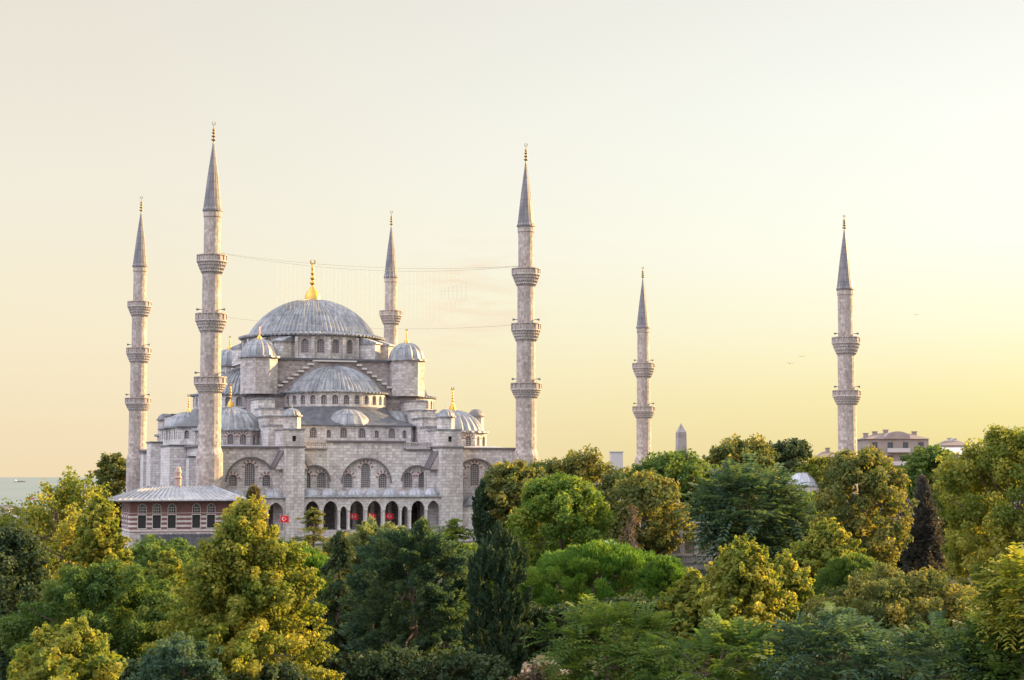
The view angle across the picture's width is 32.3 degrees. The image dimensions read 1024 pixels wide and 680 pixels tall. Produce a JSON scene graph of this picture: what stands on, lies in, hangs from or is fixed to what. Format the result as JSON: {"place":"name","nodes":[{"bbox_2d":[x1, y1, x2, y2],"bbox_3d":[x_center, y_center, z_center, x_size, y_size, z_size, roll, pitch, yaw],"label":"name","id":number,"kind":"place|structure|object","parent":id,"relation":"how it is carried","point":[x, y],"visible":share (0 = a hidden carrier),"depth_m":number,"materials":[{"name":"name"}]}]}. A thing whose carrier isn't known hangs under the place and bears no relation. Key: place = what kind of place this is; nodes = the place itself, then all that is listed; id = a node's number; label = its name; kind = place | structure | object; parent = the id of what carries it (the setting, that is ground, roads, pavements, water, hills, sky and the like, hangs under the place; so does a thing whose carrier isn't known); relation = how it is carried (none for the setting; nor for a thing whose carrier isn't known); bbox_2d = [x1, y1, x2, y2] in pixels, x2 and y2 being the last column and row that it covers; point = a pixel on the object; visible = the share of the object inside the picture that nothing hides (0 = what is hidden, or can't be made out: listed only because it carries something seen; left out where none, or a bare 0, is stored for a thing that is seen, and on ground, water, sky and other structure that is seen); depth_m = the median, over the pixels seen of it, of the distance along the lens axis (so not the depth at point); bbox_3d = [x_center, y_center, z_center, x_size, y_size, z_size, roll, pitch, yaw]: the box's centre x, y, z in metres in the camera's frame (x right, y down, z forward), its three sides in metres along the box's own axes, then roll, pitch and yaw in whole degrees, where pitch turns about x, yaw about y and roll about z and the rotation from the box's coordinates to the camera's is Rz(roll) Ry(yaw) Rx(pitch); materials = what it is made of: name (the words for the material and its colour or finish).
{"place":"outdoors","nodes":[
{"label":"outdoors","id":0,"kind":"place"},
{"bbox_2d":[0,477,592,519],"bbox_3d":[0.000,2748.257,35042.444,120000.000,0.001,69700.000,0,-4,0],"label":"sea","id":1,"kind":"structure","parent":0,"point":[11,490],"depth_m":7464.27,"materials":[{"name":"liquid"}]},
{"bbox_2d":[0,0,1023,476],"label":"sky","id":2,"kind":"structure","parent":0,"point":[720,150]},
{"bbox_2d":[51,524,1023,678],"bbox_3d":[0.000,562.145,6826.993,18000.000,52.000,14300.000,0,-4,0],"label":"ground","id":3,"kind":"structure","parent":0,"point":[703,572],"depth_m":202.32,"materials":[{"name":"plant"}]},
{"bbox_2d":[0,513,28,531],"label":"broadleaf tree","id":4,"kind":"object","parent":3,"relation":"on","point":[3,522],"visible":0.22,"depth_m":257.45,"materials":[{"name":"green plant"}]},
{"bbox_2d":[0,520,52,679],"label":"broadleaf tree","id":5,"kind":"object","parent":3,"relation":"on","point":[23,571],"visible":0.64,"depth_m":131.55,"materials":[{"name":"green plant"}]},
{"bbox_2d":[17,532,85,583],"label":"broadleaf tree","id":6,"kind":"object","parent":3,"relation":"on","point":[56,562],"visible":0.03,"depth_m":167.20,"materials":[{"name":"green plant"}]},
{"bbox_2d":[0,465,118,582],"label":"sparse tree","id":7,"kind":"object","parent":3,"relation":"on","point":[58,500],"visible":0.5,"depth_m":150.34,"materials":[{"name":"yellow plant"}]},
{"bbox_2d":[6,615,128,679],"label":"plane tree","id":8,"kind":"object","parent":3,"relation":"on","point":[67,650],"visible":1,"depth_m":70.49,"materials":[{"name":"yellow plant"}]},
{"bbox_2d":[0,558,185,671],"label":"broadleaf tree","id":9,"kind":"object","parent":3,"relation":"on","point":[94,591],"visible":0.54,"depth_m":119.86,"materials":[{"name":"green plant"}]},
{"bbox_2d":[53,494,136,600],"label":"plane tree","id":10,"kind":"object","parent":3,"relation":"on","point":[93,533],"visible":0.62,"depth_m":145.21,"materials":[{"name":"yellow plant"}]},
{"bbox_2d":[86,452,125,527],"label":"broadleaf tree","id":11,"kind":"object","parent":3,"relation":"on","point":[113,466],"visible":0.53,"depth_m":341.85,"materials":[{"name":"green plant"}]},
{"bbox_2d":[117,657,144,679],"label":"shrub","id":12,"kind":"object","parent":3,"relation":"on","point":[133,666],"visible":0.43,"depth_m":109.53,"materials":[{"name":"green plant"}]},
{"bbox_2d":[125,196,151,491],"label":"minaret","id":13,"kind":"object","parent":3,"relation":"on","point":[139,354],"visible":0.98,"depth_m":325.41,"materials":[{"name":"stone"}]},
{"bbox_2d":[120,534,197,571],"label":"broadleaf tree","id":14,"kind":"object","parent":3,"relation":"on","point":[153,547],"visible":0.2,"depth_m":177.38,"materials":[{"name":"green plant"}]},
{"bbox_2d":[140,548,191,644],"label":"plane tree","id":15,"kind":"object","parent":3,"relation":"on","point":[166,565],"visible":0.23,"depth_m":136.22,"materials":[{"name":"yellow plant"}]},
{"bbox_2d":[126,630,226,679],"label":"broadleaf tree","id":16,"kind":"object","parent":3,"relation":"on","point":[179,658],"visible":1,"depth_m":105.59,"materials":[{"name":"green plant"}]},
{"bbox_2d":[108,466,245,548],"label":"pavilion","id":17,"kind":"structure","parent":3,"relation":"on","point":[191,514],"depth_m":244.12,"materials":[{"name":"brick"}]},
{"bbox_2d":[137,514,146,528],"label":"window","id":18,"kind":"structure","parent":17,"relation":"in","point":[141,518],"depth_m":242.54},
{"bbox_2d":[152,514,161,528],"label":"window","id":19,"kind":"structure","parent":17,"relation":"in","point":[156,518],"depth_m":243.19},
{"bbox_2d":[167,514,176,528],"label":"window","id":20,"kind":"structure","parent":17,"relation":"in","point":[171,518],"depth_m":243.85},
{"bbox_2d":[191,514,200,528],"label":"window","id":21,"kind":"structure","parent":17,"relation":"in","point":[196,518],"depth_m":244.92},
{"bbox_2d":[206,514,215,528],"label":"window","id":22,"kind":"structure","parent":17,"relation":"in","point":[210,518],"depth_m":245.58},
{"bbox_2d":[194,122,227,488],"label":"minaret","id":23,"kind":"object","parent":3,"relation":"on","point":[210,382],"visible":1,"depth_m":256.32,"materials":[{"name":"stone"}]},
{"bbox_2d":[221,253,516,317],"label":"string lights","id":24,"kind":"object","parent":23,"relation":"hanging from","point":[375,280],"visible":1,"depth_m":266.71},
{"bbox_2d":[223,664,248,679],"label":"shrub","id":25,"kind":"object","parent":3,"relation":"on","point":[232,676],"visible":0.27,"depth_m":109.64,"materials":[{"name":"green plant"}]},
{"bbox_2d":[140,494,345,679],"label":"plane tree","id":26,"kind":"object","parent":3,"relation":"on","point":[245,594],"visible":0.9,"depth_m":113.35,"materials":[{"name":"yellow plant"}]},
{"bbox_2d":[245,483,273,532],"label":"conifer tree","id":27,"kind":"object","parent":3,"relation":"on","point":[253,489],"visible":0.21,"depth_m":224.72,"materials":[{"name":"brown plant"}]},
{"bbox_2d":[246,658,315,679],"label":"shrub","id":28,"kind":"object","parent":3,"relation":"on","point":[288,669],"visible":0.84,"depth_m":110.43,"materials":[{"name":"green plant"}]},
{"bbox_2d":[284,546,329,600],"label":"stone pine","id":29,"kind":"object","parent":3,"relation":"on","point":[317,559],"visible":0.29,"depth_m":169.03,"materials":[{"name":"green plant"}]},
{"bbox_2d":[289,507,329,567],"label":"cedar tree","id":30,"kind":"object","parent":3,"relation":"on","point":[315,514],"visible":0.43,"depth_m":203.61,"materials":[{"name":"green plant"}]},
{"bbox_2d":[285,598,333,652],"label":"broadleaf tree","id":31,"kind":"object","parent":3,"relation":"on","point":[309,627],"visible":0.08,"depth_m":160.05,"materials":[{"name":"green plant"}]},
{"bbox_2d":[140,260,515,543],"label":"mosque","id":32,"kind":"structure","parent":3,"relation":"on","point":[337,422],"depth_m":279.00,"materials":[{"name":"stone"}]},
{"bbox_2d":[224,431,236,444],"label":"window","id":33,"kind":"structure","parent":32,"relation":"in","point":[230,435],"depth_m":273.03,"materials":[{"name":"stone"}]},
{"bbox_2d":[227,471,239,486],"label":"window","id":34,"kind":"structure","parent":32,"relation":"in","point":[232,480],"depth_m":264.82,"materials":[{"name":"stone"}]},
{"bbox_2d":[237,431,248,444],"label":"window","id":35,"kind":"structure","parent":32,"relation":"in","point":[242,439],"depth_m":273.70,"materials":[{"name":"stone"}]},
{"bbox_2d":[242,460,257,486],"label":"window","id":36,"kind":"structure","parent":32,"relation":"in","point":[248,466],"depth_m":265.86,"materials":[{"name":"stone"}]},
{"bbox_2d":[259,472,269,486],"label":"window","id":37,"kind":"structure","parent":32,"relation":"in","point":[264,476],"depth_m":266.57,"materials":[{"name":"stone"}]},
{"bbox_2d":[301,338,308,353],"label":"window","id":38,"kind":"structure","parent":32,"relation":"in","point":[305,342],"depth_m":292.35,"materials":[{"name":"glass"}]},
{"bbox_2d":[316,338,324,353],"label":"window","id":39,"kind":"structure","parent":32,"relation":"in","point":[320,344],"depth_m":292.63,"materials":[{"name":"glass"}]},
{"bbox_2d":[314,469,327,488],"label":"window","id":40,"kind":"structure","parent":32,"relation":"in","point":[320,484],"depth_m":269.52,"materials":[{"name":"stone"}]},
{"bbox_2d":[343,470,355,488],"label":"window","id":41,"kind":"structure","parent":32,"relation":"in","point":[347,479],"depth_m":270.97,"materials":[{"name":"stone"}]},
{"bbox_2d":[358,460,372,488],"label":"window","id":42,"kind":"structure","parent":32,"relation":"in","point":[365,471],"depth_m":271.96,"materials":[{"name":"stone"}]},
{"bbox_2d":[376,470,388,487],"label":"window","id":43,"kind":"structure","parent":32,"relation":"in","point":[381,476],"depth_m":272.76,"materials":[{"name":"stone"}]},
{"bbox_2d":[403,469,414,487],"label":"window","id":44,"kind":"structure","parent":32,"relation":"in","point":[407,478],"depth_m":274.23,"materials":[{"name":"stone"}]},
{"bbox_2d":[416,469,423,487],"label":"window","id":45,"kind":"structure","parent":32,"relation":"in","point":[420,474],"depth_m":274.97,"materials":[{"name":"stone"}]},
{"bbox_2d":[467,460,481,485],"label":"window","id":46,"kind":"structure","parent":32,"relation":"in","point":[473,465],"depth_m":278.01,"materials":[{"name":"stone"}]},
{"bbox_2d":[304,646,362,679],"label":"shrub","id":47,"kind":"object","parent":3,"relation":"on","point":[334,662],"visible":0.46,"depth_m":118.66,"materials":[{"name":"green plant"}]},
{"bbox_2d":[320,531,353,556],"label":"broadleaf tree","id":48,"kind":"object","parent":3,"relation":"on","point":[326,548],"visible":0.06,"depth_m":211.45,"materials":[{"name":"green plant"}]},
{"bbox_2d":[313,530,363,655],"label":"drooping conifer","id":49,"kind":"object","parent":3,"relation":"on","point":[338,562],"visible":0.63,"depth_m":140.57,"materials":[{"name":"green plant"}]},
{"bbox_2d":[321,514,406,632],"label":"evergreen tree","id":50,"kind":"object","parent":3,"relation":"on","point":[358,537],"visible":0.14,"depth_m":153.89,"materials":[{"name":"green plant"}]},
{"bbox_2d":[333,649,396,679],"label":"shrub","id":51,"kind":"object","parent":3,"relation":"on","point":[369,662],"visible":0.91,"depth_m":118.57,"materials":[{"name":"green plant"}]},
{"bbox_2d":[379,211,401,346],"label":"minaret","id":52,"kind":"object","parent":3,"relation":"on","point":[390,315],"visible":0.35,"depth_m":344.82,"materials":[{"name":"stone"}]},
{"bbox_2d":[373,643,426,679],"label":"shrub","id":53,"kind":"object","parent":3,"relation":"on","point":[406,664],"visible":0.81,"depth_m":118.78,"materials":[{"name":"green plant"}]},
{"bbox_2d":[329,515,485,679],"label":"evergreen tree","id":54,"kind":"object","parent":3,"relation":"on","point":[420,549],"visible":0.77,"depth_m":132.79,"materials":[{"name":"green plant"}]},
{"bbox_2d":[434,518,474,547],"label":"cedar tree","id":55,"kind":"object","parent":3,"relation":"on","point":[453,529],"visible":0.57,"depth_m":234.22,"materials":[{"name":"green plant"}]},
{"bbox_2d":[422,646,487,679],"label":"shrub","id":56,"kind":"object","parent":3,"relation":"on","point":[449,663],"visible":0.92,"depth_m":118.79,"materials":[{"name":"green plant"}]},
{"bbox_2d":[445,542,497,598],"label":"broadleaf tree","id":57,"kind":"object","parent":3,"relation":"on","point":[472,546],"visible":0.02,"depth_m":166.55,"materials":[{"name":"green plant"}]},
{"bbox_2d":[471,479,494,545],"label":"cypress tree","id":58,"kind":"object","parent":3,"relation":"on","point":[482,523],"visible":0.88,"depth_m":226.16,"materials":[{"name":"green plant"}]},
{"bbox_2d":[462,654,514,679],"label":"shrub","id":59,"kind":"object","parent":3,"relation":"on","point":[495,666],"visible":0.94,"depth_m":118.95,"materials":[{"name":"green plant"}]},
{"bbox_2d":[461,520,534,679],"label":"cypress tree","id":60,"kind":"object","parent":3,"relation":"on","point":[510,601],"visible":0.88,"depth_m":126.82,"materials":[{"name":"green plant"}]},
{"bbox_2d":[478,601,554,663],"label":"shrub","id":61,"kind":"object","parent":3,"relation":"on","point":[531,624],"visible":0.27,"depth_m":137.28,"materials":[{"name":"green plant"}]},
{"bbox_2d":[480,458,554,550],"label":"broadleaf tree","id":62,"kind":"object","parent":3,"relation":"on","point":[506,480],"visible":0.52,"depth_m":227.86,"materials":[{"name":"green plant"}]},
{"bbox_2d":[511,143,541,466],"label":"minaret","id":63,"kind":"object","parent":3,"relation":"on","point":[526,388],"visible":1,"depth_m":273.25,"materials":[{"name":"stone"}]},
{"bbox_2d":[508,661,568,679],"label":"shrub","id":64,"kind":"object","parent":3,"relation":"on","point":[533,676],"visible":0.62,"depth_m":110.19,"materials":[{"name":"pink plant"}]},
{"bbox_2d":[504,470,619,571],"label":"broadleaf tree","id":65,"kind":"object","parent":3,"relation":"on","point":[572,504],"visible":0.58,"depth_m":186.59,"materials":[{"name":"green plant"}]},
{"bbox_2d":[496,443,631,549],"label":"broadleaf tree","id":66,"kind":"object","parent":3,"relation":"on","point":[585,466],"visible":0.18,"depth_m":240.30,"materials":[{"name":"green plant"}]},
{"bbox_2d":[526,600,617,673],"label":"shrub","id":67,"kind":"object","parent":3,"relation":"on","point":[548,611],"visible":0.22,"depth_m":137.93,"materials":[{"name":"green plant"}]},
{"bbox_2d":[491,539,685,658],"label":"stone pine","id":68,"kind":"object","parent":3,"relation":"on","point":[577,571],"visible":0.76,"depth_m":147.65,"materials":[{"name":"green plant"}]},
{"bbox_2d":[520,593,694,679],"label":"leafy tree","id":69,"kind":"object","parent":3,"relation":"on","point":[591,621],"visible":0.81,"depth_m":103.51,"materials":[{"name":"green plant"}]},
{"bbox_2d":[609,451,623,469],"bbox_3d":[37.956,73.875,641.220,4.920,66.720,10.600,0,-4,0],"label":"white building","id":70,"kind":"structure","parent":3,"relation":"on","point":[616,458],"depth_m":638.57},
{"bbox_2d":[600,590,662,651],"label":"shrub","id":71,"kind":"object","parent":3,"relation":"on","point":[632,598],"visible":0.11,"depth_m":137.87,"materials":[{"name":"green plant"}]},
{"bbox_2d":[618,503,648,552],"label":"dead conifer","id":72,"kind":"object","parent":3,"relation":"on","point":[630,533],"visible":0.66,"depth_m":180.99,"materials":[{"name":"brown plant"}]},
{"bbox_2d":[632,267,654,464],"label":"minaret","id":73,"kind":"object","parent":3,"relation":"on","point":[643,410],"visible":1,"depth_m":362.50,"materials":[{"name":"stone"}]},
{"bbox_2d":[594,468,698,556],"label":"broadleaf tree","id":74,"kind":"object","parent":3,"relation":"on","point":[645,492],"visible":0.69,"depth_m":203.26,"materials":[{"name":"green plant"}]},
{"bbox_2d":[628,554,685,600],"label":"stone pine","id":75,"kind":"object","parent":3,"relation":"on","point":[653,574],"visible":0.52,"depth_m":144.76,"materials":[{"name":"green plant"}]},
{"bbox_2d":[620,448,723,521],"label":"broadleaf tree","id":76,"kind":"object","parent":3,"relation":"on","point":[675,465],"visible":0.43,"depth_m":220.43,"materials":[{"name":"green plant"}]},
{"bbox_2d":[675,424,686,457],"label":"obelisk","id":77,"kind":"object","parent":3,"relation":"on","point":[681,441],"visible":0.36,"depth_m":468.31,"materials":[{"name":"grey stone"}]},
{"bbox_2d":[654,567,709,651],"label":"plane tree","id":78,"kind":"object","parent":3,"relation":"on","point":[681,601],"visible":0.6,"depth_m":133.96,"materials":[{"name":"green plant"}]},
{"bbox_2d":[650,522,723,569],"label":"stone arcade","id":79,"kind":"object","parent":3,"relation":"on","point":[683,553],"visible":0.26,"depth_m":211.16},
{"bbox_2d":[601,609,799,679],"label":"leafy tree","id":80,"kind":"object","parent":3,"relation":"on","point":[723,666],"visible":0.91,"depth_m":97.21,"materials":[{"name":"green plant"}]},
{"bbox_2d":[601,472,833,526],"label":"building","id":81,"kind":"structure","parent":3,"relation":"on","point":[809,480],"depth_m":296.31,"materials":[{"name":"white"}]},
{"bbox_2d":[701,432,780,538],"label":"broadleaf tree","id":82,"kind":"object","parent":3,"relation":"on","point":[734,448],"visible":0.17,"depth_m":233.26,"materials":[{"name":"green plant"}]},
{"bbox_2d":[690,533,797,678],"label":"plane tree","id":83,"kind":"object","parent":3,"relation":"on","point":[741,568],"visible":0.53,"depth_m":127.80,"materials":[{"name":"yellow plant"}]},
{"bbox_2d":[673,452,819,566],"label":"chestnut tree","id":84,"kind":"object","parent":3,"relation":"on","point":[723,503],"visible":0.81,"depth_m":192.48,"materials":[{"name":"green plant"}]},
{"bbox_2d":[753,438,817,478],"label":"broadleaf tree","id":85,"kind":"object","parent":3,"relation":"on","point":[795,452],"visible":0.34,"depth_m":326.95,"materials":[{"name":"green plant"}]},
{"bbox_2d":[746,548,835,653],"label":"plane tree","id":86,"kind":"object","parent":3,"relation":"on","point":[794,579],"visible":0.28,"depth_m":131.93,"materials":[{"name":"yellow plant"}]},
{"bbox_2d":[758,488,833,543],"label":"broadleaf tree","id":87,"kind":"object","parent":3,"relation":"on","point":[810,497],"visible":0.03,"depth_m":203.08,"materials":[{"name":"green plant"}]},
{"bbox_2d":[795,455,829,484],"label":"broadleaf tree","id":88,"kind":"object","parent":3,"relation":"on","point":[811,468],"visible":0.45,"depth_m":298.01,"materials":[{"name":"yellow plant"}]},
{"bbox_2d":[782,517,873,588],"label":"plane tree","id":89,"kind":"object","parent":3,"relation":"on","point":[821,545],"visible":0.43,"depth_m":149.88,"materials":[{"name":"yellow plant"}]},
{"bbox_2d":[749,601,926,679],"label":"leafy tree","id":90,"kind":"object","parent":3,"relation":"on","point":[830,623],"visible":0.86,"depth_m":89.68,"materials":[{"name":"green plant"}]},
{"bbox_2d":[808,551,879,677],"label":"stone pine","id":91,"kind":"object","parent":3,"relation":"on","point":[836,572],"visible":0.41,"depth_m":137.94,"materials":[{"name":"green plant"}]},
{"bbox_2d":[832,215,860,505],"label":"minaret","id":92,"kind":"object","parent":3,"relation":"on","point":[846,395],"visible":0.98,"depth_m":294.51,"materials":[{"name":"stone"}]},
{"bbox_2d":[808,444,919,564],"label":"broadleaf tree","id":93,"kind":"object","parent":3,"relation":"on","point":[869,473],"visible":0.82,"depth_m":182.62,"materials":[{"name":"green plant"}]},
{"bbox_2d":[764,559,990,679],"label":"broadleaf tree","id":94,"kind":"object","parent":3,"relation":"on","point":[891,594],"visible":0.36,"depth_m":101.62,"materials":[{"name":"green plant"}]},
{"bbox_2d":[857,430,929,510],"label":"apartment building","id":95,"kind":"structure","parent":3,"relation":"on","point":[894,445],"depth_m":419.36,"materials":[{"name":"beige concrete"}]},
{"bbox_2d":[869,497,944,550],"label":"broadleaf tree","id":96,"kind":"object","parent":3,"relation":"on","point":[907,500],"visible":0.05,"depth_m":212.61,"materials":[{"name":"green plant"}]},
{"bbox_2d":[831,610,1020,679],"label":"leafy tree","id":97,"kind":"object","parent":3,"relation":"on","point":[925,666],"visible":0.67,"depth_m":86.09,"materials":[{"name":"green plant"}]},
{"bbox_2d":[897,474,956,579],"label":"conifer tree","id":98,"kind":"object","parent":3,"relation":"on","point":[925,532],"visible":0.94,"depth_m":202.87,"materials":[{"name":"brown plant"}]},
{"bbox_2d":[898,444,955,538],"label":"broadleaf tree","id":99,"kind":"object","parent":3,"relation":"on","point":[923,462],"visible":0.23,"depth_m":233.37,"materials":[{"name":"green plant"}]},
{"bbox_2d":[933,438,965,447],"bbox_3d":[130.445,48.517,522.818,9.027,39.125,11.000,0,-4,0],"label":"rooftop house","id":100,"kind":"structure","parent":3,"relation":"on","point":[949,443],"depth_m":520.83,"materials":[{"name":"beige concrete"}]},
{"bbox_2d":[930,457,992,554],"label":"broadleaf tree","id":101,"kind":"object","parent":3,"relation":"on","point":[937,503],"visible":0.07,"depth_m":223.66,"materials":[{"name":"green plant"}]},
{"bbox_2d":[932,423,1023,601],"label":"plane tree","id":102,"kind":"object","parent":3,"relation":"on","point":[994,466],"visible":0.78,"depth_m":116.59,"materials":[{"name":"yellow plant"}]},
{"bbox_2d":[937,602,1023,679],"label":"leafy tree","id":103,"kind":"object","parent":3,"relation":"on","point":[1007,664],"visible":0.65,"depth_m":83.50,"materials":[{"name":"green plant"}]},
{"bbox_2d":[961,542,1023,678],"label":"leafy tree","id":104,"kind":"object","parent":3,"relation":"on","point":[1006,587],"visible":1,"depth_m":82.77,"materials":[{"name":"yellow plant"}]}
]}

